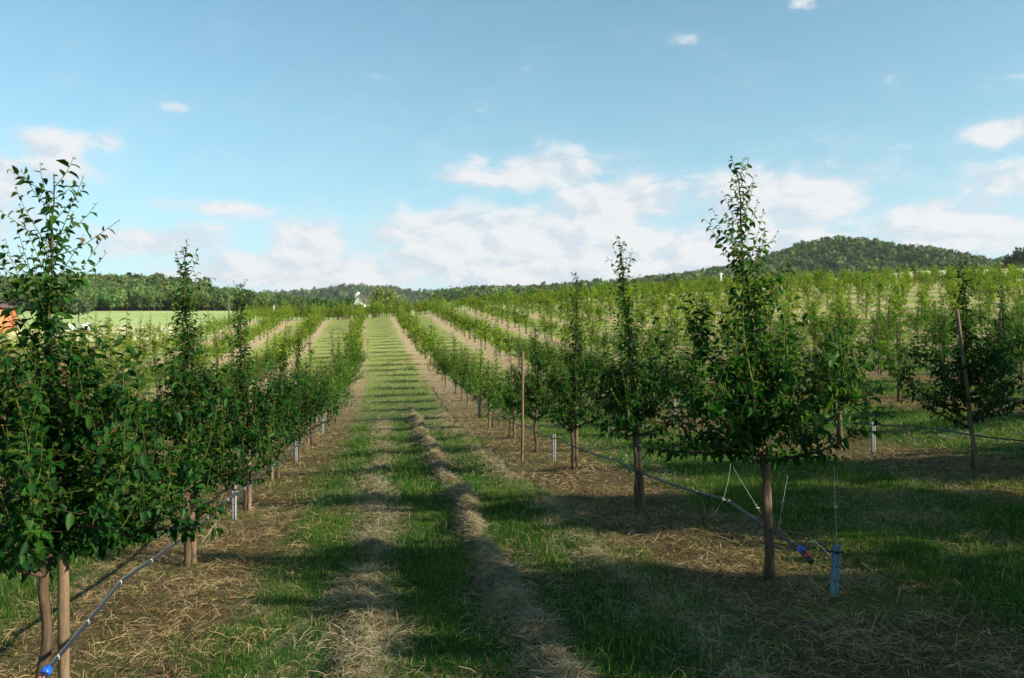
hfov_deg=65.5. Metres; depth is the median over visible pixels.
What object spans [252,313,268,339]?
fruit tree
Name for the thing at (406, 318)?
fruit tree
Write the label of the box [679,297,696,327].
fruit tree
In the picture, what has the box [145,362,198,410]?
fruit tree
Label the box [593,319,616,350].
fruit tree
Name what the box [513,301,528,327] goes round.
fruit tree
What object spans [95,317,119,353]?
fruit tree
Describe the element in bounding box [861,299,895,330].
fruit tree
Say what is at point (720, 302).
fruit tree
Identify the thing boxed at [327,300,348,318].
broadleaf tree
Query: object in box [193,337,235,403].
fruit tree
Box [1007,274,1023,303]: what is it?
fruit tree
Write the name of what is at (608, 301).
fruit tree
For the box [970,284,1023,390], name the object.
fruit tree
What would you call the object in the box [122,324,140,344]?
fruit tree
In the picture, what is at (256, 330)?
fruit tree
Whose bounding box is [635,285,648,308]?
fruit tree
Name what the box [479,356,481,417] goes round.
wooden stake
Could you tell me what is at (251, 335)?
fruit tree
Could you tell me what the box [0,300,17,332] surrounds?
orange house
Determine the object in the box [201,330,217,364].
fruit tree
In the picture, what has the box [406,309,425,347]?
fruit tree
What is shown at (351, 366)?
fruit tree
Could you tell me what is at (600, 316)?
fruit tree
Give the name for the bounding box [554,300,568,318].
fruit tree
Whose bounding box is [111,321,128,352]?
fruit tree
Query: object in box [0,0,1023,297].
sky
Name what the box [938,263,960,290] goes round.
fruit tree
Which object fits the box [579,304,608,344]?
fruit tree
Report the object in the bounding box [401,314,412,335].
fruit tree
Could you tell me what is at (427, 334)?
fruit tree
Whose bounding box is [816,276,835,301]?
fruit tree
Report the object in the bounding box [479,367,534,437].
fruit tree
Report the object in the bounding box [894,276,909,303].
fruit tree
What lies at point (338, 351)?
fruit tree
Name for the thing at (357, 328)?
fruit tree
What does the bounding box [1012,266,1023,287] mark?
fruit tree
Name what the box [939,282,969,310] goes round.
fruit tree
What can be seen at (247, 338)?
fruit tree
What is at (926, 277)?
fruit tree
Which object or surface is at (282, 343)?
fruit tree
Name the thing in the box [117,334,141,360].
fruit tree
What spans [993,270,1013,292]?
fruit tree
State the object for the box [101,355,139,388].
fruit tree
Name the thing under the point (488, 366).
wooden stake
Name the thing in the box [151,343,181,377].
fruit tree
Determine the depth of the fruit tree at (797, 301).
71.59 m
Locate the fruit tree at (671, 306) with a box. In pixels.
[655,286,684,328]
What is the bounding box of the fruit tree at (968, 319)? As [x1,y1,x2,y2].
[949,289,988,335]
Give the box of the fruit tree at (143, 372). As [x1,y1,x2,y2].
[121,355,159,390]
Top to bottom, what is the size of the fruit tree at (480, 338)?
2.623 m
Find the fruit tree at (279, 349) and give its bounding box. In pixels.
[260,328,288,370]
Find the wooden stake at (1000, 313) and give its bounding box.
[999,311,1003,406]
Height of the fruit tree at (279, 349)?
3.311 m
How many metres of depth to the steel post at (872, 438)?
12.99 m
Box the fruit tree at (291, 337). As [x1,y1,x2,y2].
[278,319,304,357]
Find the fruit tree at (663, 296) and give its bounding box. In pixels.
[651,285,671,310]
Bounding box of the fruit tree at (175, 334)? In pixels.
[166,317,182,348]
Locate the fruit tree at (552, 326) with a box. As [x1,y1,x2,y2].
[539,305,566,342]
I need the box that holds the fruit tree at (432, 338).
[418,323,445,368]
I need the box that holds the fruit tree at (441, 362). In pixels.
[426,344,459,375]
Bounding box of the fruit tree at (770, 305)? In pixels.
[762,290,775,312]
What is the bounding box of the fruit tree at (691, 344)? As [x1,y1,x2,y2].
[678,316,722,370]
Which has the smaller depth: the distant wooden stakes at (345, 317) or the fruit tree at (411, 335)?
the fruit tree at (411, 335)
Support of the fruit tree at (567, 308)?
on the ground at (382, 334)
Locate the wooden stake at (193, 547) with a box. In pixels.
[185,369,196,563]
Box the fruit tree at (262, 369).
[248,352,273,381]
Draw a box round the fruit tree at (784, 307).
[774,295,796,322]
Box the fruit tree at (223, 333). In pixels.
[211,326,229,360]
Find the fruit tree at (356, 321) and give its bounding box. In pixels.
[350,312,364,330]
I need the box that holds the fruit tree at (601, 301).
[594,297,607,313]
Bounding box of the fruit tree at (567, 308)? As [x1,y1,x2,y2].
[559,298,573,319]
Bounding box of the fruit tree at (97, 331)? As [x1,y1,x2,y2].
[87,316,103,345]
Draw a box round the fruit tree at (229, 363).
[217,339,257,390]
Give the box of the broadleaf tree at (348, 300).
[332,294,355,307]
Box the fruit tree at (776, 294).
[772,282,787,304]
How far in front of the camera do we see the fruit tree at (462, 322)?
72.72 m
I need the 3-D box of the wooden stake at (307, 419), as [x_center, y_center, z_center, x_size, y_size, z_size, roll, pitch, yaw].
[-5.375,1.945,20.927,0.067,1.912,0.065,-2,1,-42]
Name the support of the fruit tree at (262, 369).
on the ground at (382, 334)
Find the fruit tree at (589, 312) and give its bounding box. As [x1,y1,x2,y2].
[574,297,596,325]
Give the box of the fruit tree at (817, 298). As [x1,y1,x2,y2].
[812,290,823,312]
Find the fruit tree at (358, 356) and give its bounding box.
[334,326,368,364]
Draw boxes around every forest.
[0,272,341,310]
[88,235,1023,301]
[258,283,433,305]
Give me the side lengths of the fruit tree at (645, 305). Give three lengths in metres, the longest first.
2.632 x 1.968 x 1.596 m
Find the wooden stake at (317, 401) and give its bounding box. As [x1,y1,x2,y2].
[315,368,318,433]
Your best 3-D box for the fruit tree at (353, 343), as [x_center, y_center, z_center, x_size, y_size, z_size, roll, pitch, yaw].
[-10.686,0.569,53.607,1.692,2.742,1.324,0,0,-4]
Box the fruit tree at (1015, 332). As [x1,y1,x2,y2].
[995,310,1023,358]
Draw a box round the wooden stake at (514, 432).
[511,364,515,438]
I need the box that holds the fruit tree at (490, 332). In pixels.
[481,308,507,352]
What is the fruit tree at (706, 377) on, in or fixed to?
on the ground at (382, 334)
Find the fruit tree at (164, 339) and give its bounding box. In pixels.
[155,316,177,356]
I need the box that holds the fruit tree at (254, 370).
[222,342,266,385]
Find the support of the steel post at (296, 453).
on the ground at (382, 334)
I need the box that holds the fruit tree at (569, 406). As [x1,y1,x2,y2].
[530,272,617,469]
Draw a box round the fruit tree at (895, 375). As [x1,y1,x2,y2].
[869,311,938,401]
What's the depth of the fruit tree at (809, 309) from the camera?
51.50 m
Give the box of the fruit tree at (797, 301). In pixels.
[793,293,802,307]
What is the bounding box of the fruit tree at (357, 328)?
[348,317,364,338]
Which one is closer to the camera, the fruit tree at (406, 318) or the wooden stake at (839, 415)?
the wooden stake at (839, 415)
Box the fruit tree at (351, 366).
[333,342,365,389]
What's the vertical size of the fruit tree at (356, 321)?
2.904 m
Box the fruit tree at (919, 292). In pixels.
[913,283,932,309]
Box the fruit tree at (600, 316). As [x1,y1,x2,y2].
[587,298,609,331]
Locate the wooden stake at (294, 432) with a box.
[294,381,296,459]
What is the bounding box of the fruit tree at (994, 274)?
[988,268,1005,289]
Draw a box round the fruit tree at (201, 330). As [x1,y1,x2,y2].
[195,318,208,341]
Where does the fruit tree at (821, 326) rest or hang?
on the ground at (382, 334)
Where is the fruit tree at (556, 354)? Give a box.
[543,328,571,378]
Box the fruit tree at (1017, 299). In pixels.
[1010,292,1023,309]
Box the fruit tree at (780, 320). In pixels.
[771,298,801,340]
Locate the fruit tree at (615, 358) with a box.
[591,336,625,384]
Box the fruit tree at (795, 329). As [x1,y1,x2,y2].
[772,304,807,348]
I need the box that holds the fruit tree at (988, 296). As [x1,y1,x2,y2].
[977,275,1003,310]
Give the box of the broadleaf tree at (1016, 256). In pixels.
[1002,247,1023,268]
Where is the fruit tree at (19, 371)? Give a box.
[2,349,43,390]
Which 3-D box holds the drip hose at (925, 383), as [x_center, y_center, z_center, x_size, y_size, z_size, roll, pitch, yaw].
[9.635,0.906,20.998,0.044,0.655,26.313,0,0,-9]
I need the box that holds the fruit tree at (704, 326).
[680,295,714,338]
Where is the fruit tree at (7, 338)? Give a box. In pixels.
[0,318,15,346]
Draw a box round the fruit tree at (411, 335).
[406,315,421,346]
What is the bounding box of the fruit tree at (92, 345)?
[79,336,94,352]
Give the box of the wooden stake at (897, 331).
[896,322,898,401]
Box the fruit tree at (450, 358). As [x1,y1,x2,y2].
[436,331,478,393]
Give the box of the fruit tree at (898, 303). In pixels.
[887,288,914,322]
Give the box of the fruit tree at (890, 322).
[867,287,916,357]
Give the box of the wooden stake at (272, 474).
[270,371,273,480]
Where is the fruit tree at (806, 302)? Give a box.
[801,291,818,315]
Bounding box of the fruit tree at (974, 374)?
[896,252,1023,468]
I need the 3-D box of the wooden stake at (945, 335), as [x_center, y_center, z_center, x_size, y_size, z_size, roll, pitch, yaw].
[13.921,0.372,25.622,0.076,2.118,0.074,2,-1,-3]
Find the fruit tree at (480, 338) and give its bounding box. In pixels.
[470,316,491,345]
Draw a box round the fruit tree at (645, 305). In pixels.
[633,295,654,320]
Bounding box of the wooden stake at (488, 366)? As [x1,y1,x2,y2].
[487,361,489,427]
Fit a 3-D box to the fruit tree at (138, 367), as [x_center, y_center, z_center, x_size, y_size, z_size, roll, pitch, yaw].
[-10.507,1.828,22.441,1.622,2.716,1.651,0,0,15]
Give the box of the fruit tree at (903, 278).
[896,275,910,292]
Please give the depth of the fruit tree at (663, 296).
77.58 m
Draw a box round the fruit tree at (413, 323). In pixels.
[405,311,424,334]
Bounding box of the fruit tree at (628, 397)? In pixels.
[573,235,716,506]
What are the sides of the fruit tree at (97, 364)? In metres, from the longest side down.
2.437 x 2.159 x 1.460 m
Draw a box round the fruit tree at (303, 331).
[295,319,309,340]
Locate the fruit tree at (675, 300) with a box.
[665,289,679,311]
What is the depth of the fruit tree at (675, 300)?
74.19 m
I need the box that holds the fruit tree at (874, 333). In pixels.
[855,293,908,373]
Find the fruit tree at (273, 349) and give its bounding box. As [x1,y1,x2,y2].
[259,333,290,370]
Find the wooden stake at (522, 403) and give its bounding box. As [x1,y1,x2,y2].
[521,351,523,461]
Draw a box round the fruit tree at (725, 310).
[718,295,741,333]
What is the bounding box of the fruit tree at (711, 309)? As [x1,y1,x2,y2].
[695,292,718,329]
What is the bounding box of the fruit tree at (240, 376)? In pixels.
[166,279,302,510]
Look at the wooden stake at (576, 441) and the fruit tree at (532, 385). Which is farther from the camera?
the fruit tree at (532, 385)
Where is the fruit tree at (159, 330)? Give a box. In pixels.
[152,321,166,338]
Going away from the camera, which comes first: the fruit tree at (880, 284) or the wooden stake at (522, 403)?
the wooden stake at (522, 403)
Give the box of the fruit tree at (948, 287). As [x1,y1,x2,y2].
[943,278,954,299]
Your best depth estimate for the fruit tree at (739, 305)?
61.35 m
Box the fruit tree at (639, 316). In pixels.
[629,300,656,335]
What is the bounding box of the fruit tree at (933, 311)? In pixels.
[923,300,942,324]
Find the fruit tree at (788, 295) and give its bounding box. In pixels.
[778,284,800,312]
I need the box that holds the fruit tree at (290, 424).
[228,334,345,478]
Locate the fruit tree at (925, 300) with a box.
[914,283,938,313]
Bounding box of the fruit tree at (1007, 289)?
[1001,280,1015,298]
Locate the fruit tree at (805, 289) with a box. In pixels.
[798,281,815,300]
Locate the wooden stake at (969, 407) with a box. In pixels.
[955,309,979,470]
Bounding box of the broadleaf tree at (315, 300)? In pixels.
[306,297,330,309]
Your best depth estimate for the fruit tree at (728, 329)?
41.94 m
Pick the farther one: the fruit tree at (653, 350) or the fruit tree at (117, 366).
the fruit tree at (117, 366)
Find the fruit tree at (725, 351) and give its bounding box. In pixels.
[719,343,735,368]
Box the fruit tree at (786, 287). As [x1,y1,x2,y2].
[781,277,796,298]
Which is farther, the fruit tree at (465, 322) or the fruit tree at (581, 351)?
the fruit tree at (465, 322)
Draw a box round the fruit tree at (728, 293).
[722,281,737,312]
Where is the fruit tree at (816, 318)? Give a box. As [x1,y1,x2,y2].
[797,294,824,345]
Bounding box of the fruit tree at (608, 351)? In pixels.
[581,327,614,379]
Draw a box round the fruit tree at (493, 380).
[469,343,511,427]
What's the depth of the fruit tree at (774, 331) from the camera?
26.86 m
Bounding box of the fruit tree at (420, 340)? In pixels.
[411,324,429,354]
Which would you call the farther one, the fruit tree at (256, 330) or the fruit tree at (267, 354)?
the fruit tree at (256, 330)
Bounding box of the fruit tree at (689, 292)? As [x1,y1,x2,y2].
[682,280,698,303]
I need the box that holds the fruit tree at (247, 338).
[239,317,255,348]
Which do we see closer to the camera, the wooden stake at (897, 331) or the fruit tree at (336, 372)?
the wooden stake at (897, 331)
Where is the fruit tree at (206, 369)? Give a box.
[193,333,231,397]
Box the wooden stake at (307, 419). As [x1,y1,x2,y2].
[306,379,308,445]
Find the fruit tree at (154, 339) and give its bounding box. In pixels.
[144,325,165,363]
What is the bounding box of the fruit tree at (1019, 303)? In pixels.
[1009,294,1023,313]
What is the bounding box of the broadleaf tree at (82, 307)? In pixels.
[66,296,91,321]
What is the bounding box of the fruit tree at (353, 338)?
[345,326,361,347]
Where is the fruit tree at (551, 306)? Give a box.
[544,294,559,320]
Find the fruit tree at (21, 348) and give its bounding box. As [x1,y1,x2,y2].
[9,327,30,358]
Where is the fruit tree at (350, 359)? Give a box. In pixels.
[333,336,363,389]
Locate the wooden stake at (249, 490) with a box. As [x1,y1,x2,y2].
[246,385,251,509]
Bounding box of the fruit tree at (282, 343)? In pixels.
[271,330,294,359]
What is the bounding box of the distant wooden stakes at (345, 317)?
[219,269,1014,336]
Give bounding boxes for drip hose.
[38,383,351,677]
[447,378,813,563]
[656,399,1023,441]
[862,381,1023,384]
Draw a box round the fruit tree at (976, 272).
[965,265,979,295]
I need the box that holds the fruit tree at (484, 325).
[476,308,499,349]
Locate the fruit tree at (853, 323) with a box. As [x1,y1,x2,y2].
[835,285,867,352]
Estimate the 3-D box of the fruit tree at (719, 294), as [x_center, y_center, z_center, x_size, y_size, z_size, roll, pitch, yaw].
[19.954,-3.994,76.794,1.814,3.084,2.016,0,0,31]
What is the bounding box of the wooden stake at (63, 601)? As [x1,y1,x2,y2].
[55,362,69,677]
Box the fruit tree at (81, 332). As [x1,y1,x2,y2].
[75,323,91,341]
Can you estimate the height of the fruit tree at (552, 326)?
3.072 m
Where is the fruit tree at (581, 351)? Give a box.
[561,318,595,385]
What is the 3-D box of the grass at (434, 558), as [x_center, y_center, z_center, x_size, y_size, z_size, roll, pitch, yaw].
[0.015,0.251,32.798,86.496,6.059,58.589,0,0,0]
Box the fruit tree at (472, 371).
[451,340,506,417]
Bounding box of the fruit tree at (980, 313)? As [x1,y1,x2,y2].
[968,295,995,334]
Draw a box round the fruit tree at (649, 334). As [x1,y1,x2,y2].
[636,322,667,353]
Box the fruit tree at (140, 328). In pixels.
[133,313,149,345]
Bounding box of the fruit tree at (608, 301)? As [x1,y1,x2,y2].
[602,292,617,318]
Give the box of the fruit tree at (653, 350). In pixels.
[621,328,677,396]
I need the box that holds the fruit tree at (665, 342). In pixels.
[650,318,680,364]
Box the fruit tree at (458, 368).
[443,350,486,400]
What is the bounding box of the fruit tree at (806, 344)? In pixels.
[797,301,877,362]
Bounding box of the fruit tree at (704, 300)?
[694,290,716,314]
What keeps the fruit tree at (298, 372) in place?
on the ground at (382, 334)
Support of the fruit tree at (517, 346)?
on the ground at (382, 334)
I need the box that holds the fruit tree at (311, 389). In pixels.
[286,317,356,444]
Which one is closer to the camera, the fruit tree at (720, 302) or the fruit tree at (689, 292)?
the fruit tree at (720, 302)
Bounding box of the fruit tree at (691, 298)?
[683,291,696,315]
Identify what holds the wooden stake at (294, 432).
on the ground at (382, 334)
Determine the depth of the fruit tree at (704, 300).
68.07 m
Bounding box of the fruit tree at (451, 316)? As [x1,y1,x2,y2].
[447,301,457,328]
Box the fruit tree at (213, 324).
[208,312,220,333]
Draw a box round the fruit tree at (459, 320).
[453,306,463,333]
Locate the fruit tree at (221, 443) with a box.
[81,239,295,566]
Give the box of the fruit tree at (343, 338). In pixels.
[338,314,368,347]
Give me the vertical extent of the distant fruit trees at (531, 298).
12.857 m
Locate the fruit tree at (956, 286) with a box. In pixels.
[947,278,961,301]
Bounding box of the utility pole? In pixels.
[228,297,229,319]
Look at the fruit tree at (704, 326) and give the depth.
45.23 m
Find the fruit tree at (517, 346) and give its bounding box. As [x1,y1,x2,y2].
[505,330,530,366]
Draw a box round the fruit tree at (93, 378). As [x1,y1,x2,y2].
[70,352,115,401]
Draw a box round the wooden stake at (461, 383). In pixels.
[461,354,462,399]
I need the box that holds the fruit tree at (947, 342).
[916,299,979,361]
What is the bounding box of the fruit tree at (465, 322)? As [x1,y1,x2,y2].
[455,302,475,339]
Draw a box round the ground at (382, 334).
[0,256,1023,677]
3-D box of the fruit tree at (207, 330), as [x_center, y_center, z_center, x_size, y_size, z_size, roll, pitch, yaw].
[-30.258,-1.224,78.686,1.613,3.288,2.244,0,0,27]
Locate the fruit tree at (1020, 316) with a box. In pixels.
[993,295,1023,333]
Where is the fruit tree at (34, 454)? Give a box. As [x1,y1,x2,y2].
[0,156,232,677]
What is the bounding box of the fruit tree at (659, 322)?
[647,308,669,339]
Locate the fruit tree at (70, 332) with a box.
[63,324,82,340]
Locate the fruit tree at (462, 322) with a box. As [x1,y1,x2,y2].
[454,309,471,331]
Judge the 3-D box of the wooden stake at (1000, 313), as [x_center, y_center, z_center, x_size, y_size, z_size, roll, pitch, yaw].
[10.273,0.467,16.717,0.074,2.118,0.076,-1,0,8]
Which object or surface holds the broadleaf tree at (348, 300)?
on the ground at (382, 334)
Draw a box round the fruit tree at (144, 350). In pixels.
[132,331,157,366]
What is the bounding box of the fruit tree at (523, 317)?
[518,305,534,333]
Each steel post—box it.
[228,485,237,519]
[295,439,297,460]
[553,434,555,461]
[826,544,845,597]
[871,421,874,451]
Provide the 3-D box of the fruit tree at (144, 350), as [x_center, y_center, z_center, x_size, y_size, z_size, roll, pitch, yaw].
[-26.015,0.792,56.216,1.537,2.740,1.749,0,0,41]
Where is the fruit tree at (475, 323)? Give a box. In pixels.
[465,301,483,341]
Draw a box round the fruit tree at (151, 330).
[141,314,159,338]
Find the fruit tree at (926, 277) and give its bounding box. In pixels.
[918,268,935,290]
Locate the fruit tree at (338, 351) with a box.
[313,336,363,403]
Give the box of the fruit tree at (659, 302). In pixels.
[645,295,665,320]
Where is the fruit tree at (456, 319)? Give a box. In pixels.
[447,302,464,331]
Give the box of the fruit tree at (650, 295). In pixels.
[644,287,655,309]
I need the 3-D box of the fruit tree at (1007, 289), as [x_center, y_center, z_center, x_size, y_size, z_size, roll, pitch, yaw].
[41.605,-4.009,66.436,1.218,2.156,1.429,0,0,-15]
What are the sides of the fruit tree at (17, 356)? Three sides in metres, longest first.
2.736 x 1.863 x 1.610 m
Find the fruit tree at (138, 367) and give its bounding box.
[130,360,165,425]
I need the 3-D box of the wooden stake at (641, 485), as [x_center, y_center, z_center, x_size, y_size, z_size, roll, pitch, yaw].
[1.495,1.094,9.500,0.199,2.012,0.073,0,0,0]
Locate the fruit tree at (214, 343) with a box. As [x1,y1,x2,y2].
[205,320,230,363]
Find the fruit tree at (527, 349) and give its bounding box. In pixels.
[519,331,545,368]
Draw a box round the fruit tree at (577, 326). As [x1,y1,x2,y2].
[564,313,590,342]
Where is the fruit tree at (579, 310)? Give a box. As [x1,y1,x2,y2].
[570,301,584,320]
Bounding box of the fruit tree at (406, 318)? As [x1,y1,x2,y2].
[400,309,413,329]
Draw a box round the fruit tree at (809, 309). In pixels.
[804,294,824,327]
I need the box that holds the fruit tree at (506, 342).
[494,316,521,362]
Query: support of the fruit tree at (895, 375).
on the ground at (382, 334)
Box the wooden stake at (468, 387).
[467,354,469,408]
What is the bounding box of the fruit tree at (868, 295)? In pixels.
[856,276,880,316]
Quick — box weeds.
[0,392,1023,677]
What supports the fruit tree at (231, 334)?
on the ground at (382, 334)
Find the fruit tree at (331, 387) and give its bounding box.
[289,359,351,433]
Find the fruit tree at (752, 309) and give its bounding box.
[741,296,770,327]
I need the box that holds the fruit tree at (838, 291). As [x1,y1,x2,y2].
[833,282,848,307]
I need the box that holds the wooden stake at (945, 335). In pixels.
[943,318,945,364]
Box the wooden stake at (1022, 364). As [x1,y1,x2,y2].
[1021,319,1022,382]
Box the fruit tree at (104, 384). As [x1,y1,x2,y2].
[82,330,137,429]
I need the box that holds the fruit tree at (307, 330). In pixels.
[299,314,312,344]
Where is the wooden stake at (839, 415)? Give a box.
[834,326,842,445]
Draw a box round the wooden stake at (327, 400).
[326,365,328,422]
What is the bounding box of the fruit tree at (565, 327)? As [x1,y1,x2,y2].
[554,307,573,338]
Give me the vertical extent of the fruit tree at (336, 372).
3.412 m
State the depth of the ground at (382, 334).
7.88 m
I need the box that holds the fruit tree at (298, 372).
[269,330,332,457]
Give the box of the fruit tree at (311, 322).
[303,311,315,336]
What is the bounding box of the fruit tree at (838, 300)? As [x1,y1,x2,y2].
[824,289,853,317]
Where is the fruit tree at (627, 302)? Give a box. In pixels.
[616,289,637,312]
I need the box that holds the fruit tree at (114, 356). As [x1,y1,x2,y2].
[95,337,121,368]
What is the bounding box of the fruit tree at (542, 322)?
[534,307,549,338]
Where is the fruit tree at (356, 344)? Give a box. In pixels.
[343,331,365,369]
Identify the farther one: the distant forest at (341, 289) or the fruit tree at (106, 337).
the distant forest at (341, 289)
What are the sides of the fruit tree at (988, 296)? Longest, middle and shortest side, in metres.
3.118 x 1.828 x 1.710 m
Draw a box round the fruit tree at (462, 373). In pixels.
[448,348,485,392]
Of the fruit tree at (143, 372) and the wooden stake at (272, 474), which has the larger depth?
the fruit tree at (143, 372)
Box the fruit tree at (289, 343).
[272,319,304,362]
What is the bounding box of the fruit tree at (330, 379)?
[325,355,355,422]
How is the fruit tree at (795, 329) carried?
on the ground at (382, 334)
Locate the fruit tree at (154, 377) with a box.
[143,347,168,394]
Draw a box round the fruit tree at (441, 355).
[426,342,455,380]
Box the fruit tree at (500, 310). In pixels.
[496,302,507,318]
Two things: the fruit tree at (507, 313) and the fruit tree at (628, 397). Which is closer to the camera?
the fruit tree at (628, 397)
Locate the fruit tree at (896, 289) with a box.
[881,274,907,309]
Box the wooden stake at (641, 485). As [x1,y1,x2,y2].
[629,348,645,506]
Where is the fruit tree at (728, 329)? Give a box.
[710,308,742,357]
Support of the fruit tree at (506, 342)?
on the ground at (382, 334)
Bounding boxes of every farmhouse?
[345,294,367,309]
[352,292,369,307]
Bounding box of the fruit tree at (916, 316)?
[902,299,929,341]
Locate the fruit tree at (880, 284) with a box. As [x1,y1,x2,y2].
[870,275,888,299]
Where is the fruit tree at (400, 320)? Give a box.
[397,309,406,327]
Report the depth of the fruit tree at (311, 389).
20.97 m
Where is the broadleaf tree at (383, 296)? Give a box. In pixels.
[368,286,397,316]
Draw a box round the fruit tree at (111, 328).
[100,311,120,336]
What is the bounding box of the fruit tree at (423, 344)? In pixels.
[414,329,428,358]
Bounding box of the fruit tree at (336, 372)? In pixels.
[308,327,355,412]
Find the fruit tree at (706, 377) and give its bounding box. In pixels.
[657,334,723,423]
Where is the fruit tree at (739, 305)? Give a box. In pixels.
[732,291,747,323]
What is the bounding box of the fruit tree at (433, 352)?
[429,339,448,374]
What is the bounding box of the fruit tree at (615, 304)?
[611,296,620,317]
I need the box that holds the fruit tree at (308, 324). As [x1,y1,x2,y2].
[297,311,317,341]
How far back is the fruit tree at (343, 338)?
60.35 m
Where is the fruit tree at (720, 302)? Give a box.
[714,293,731,318]
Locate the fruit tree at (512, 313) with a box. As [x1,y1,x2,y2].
[505,301,522,323]
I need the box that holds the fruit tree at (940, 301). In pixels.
[909,282,960,351]
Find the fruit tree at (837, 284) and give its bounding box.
[831,272,850,296]
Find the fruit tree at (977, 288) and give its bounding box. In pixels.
[971,270,987,296]
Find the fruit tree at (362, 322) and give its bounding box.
[350,307,365,327]
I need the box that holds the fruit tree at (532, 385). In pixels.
[497,322,569,452]
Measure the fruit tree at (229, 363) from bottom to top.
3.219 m
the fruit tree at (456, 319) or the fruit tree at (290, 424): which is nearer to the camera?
the fruit tree at (290, 424)
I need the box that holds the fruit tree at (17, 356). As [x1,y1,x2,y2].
[2,342,25,379]
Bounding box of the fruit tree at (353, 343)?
[343,328,362,353]
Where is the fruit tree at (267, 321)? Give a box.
[257,314,270,337]
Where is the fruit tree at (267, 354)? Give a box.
[247,331,281,382]
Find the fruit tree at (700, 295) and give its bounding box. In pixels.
[695,285,704,304]
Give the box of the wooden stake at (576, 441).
[574,363,577,468]
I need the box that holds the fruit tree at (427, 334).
[413,319,446,363]
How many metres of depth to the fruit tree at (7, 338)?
67.67 m
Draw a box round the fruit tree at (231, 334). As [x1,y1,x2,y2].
[219,314,239,347]
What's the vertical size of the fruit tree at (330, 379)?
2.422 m
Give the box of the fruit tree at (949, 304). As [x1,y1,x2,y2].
[947,295,975,313]
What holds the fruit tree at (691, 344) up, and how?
on the ground at (382, 334)
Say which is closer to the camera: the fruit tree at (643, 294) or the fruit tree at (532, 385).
the fruit tree at (532, 385)
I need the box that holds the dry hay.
[0,310,1023,677]
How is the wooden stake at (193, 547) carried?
on the ground at (382, 334)
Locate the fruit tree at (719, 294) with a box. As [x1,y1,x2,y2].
[709,284,729,312]
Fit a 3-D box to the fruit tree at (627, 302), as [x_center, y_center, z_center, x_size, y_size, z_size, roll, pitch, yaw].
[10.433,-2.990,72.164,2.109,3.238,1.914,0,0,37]
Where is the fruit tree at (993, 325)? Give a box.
[980,289,1023,340]
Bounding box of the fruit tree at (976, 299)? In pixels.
[968,271,998,306]
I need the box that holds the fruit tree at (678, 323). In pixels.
[664,302,689,347]
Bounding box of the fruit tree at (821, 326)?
[809,288,856,348]
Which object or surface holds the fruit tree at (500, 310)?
on the ground at (382, 334)
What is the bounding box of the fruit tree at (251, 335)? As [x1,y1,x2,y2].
[242,322,255,340]
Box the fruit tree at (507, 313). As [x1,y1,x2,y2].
[499,297,516,325]
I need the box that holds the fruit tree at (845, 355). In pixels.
[794,303,886,445]
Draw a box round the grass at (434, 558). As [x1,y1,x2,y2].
[0,310,1023,677]
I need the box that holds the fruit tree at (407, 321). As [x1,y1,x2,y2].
[401,310,416,337]
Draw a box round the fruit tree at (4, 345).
[0,329,13,369]
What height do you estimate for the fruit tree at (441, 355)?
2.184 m
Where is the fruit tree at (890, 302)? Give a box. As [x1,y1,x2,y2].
[882,288,904,312]
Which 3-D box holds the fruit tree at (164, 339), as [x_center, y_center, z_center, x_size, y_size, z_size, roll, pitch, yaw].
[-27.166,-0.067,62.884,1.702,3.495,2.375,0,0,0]
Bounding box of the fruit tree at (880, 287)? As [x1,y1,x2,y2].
[874,276,888,297]
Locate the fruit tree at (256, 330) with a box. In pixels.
[251,325,259,342]
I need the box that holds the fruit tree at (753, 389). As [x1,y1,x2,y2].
[634,156,899,581]
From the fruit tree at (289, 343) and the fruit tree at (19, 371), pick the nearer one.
the fruit tree at (19, 371)
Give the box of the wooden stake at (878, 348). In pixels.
[877,322,879,374]
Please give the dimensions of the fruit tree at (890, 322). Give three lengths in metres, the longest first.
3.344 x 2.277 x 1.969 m
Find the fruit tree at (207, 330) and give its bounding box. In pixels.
[198,312,218,337]
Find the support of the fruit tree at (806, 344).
on the ground at (382, 334)
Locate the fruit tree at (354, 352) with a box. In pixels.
[343,336,364,365]
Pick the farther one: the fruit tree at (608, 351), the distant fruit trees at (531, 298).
the distant fruit trees at (531, 298)
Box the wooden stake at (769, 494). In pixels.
[759,339,775,576]
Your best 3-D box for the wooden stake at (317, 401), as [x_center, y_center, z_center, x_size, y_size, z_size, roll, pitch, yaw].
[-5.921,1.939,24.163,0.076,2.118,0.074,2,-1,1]
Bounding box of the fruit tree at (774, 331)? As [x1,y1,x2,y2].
[742,298,804,356]
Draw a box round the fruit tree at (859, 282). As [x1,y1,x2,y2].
[845,272,870,299]
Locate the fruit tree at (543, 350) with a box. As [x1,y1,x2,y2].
[525,332,560,366]
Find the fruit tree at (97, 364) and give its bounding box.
[83,358,104,373]
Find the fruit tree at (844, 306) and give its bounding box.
[833,294,863,331]
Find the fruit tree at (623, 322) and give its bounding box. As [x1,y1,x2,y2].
[616,303,633,328]
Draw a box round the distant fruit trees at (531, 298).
[212,262,1023,335]
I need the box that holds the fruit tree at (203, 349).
[191,326,212,371]
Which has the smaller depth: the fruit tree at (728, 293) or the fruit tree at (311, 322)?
the fruit tree at (728, 293)
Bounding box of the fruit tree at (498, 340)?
[490,322,510,355]
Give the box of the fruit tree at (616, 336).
[603,314,638,350]
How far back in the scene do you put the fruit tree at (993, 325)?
29.39 m

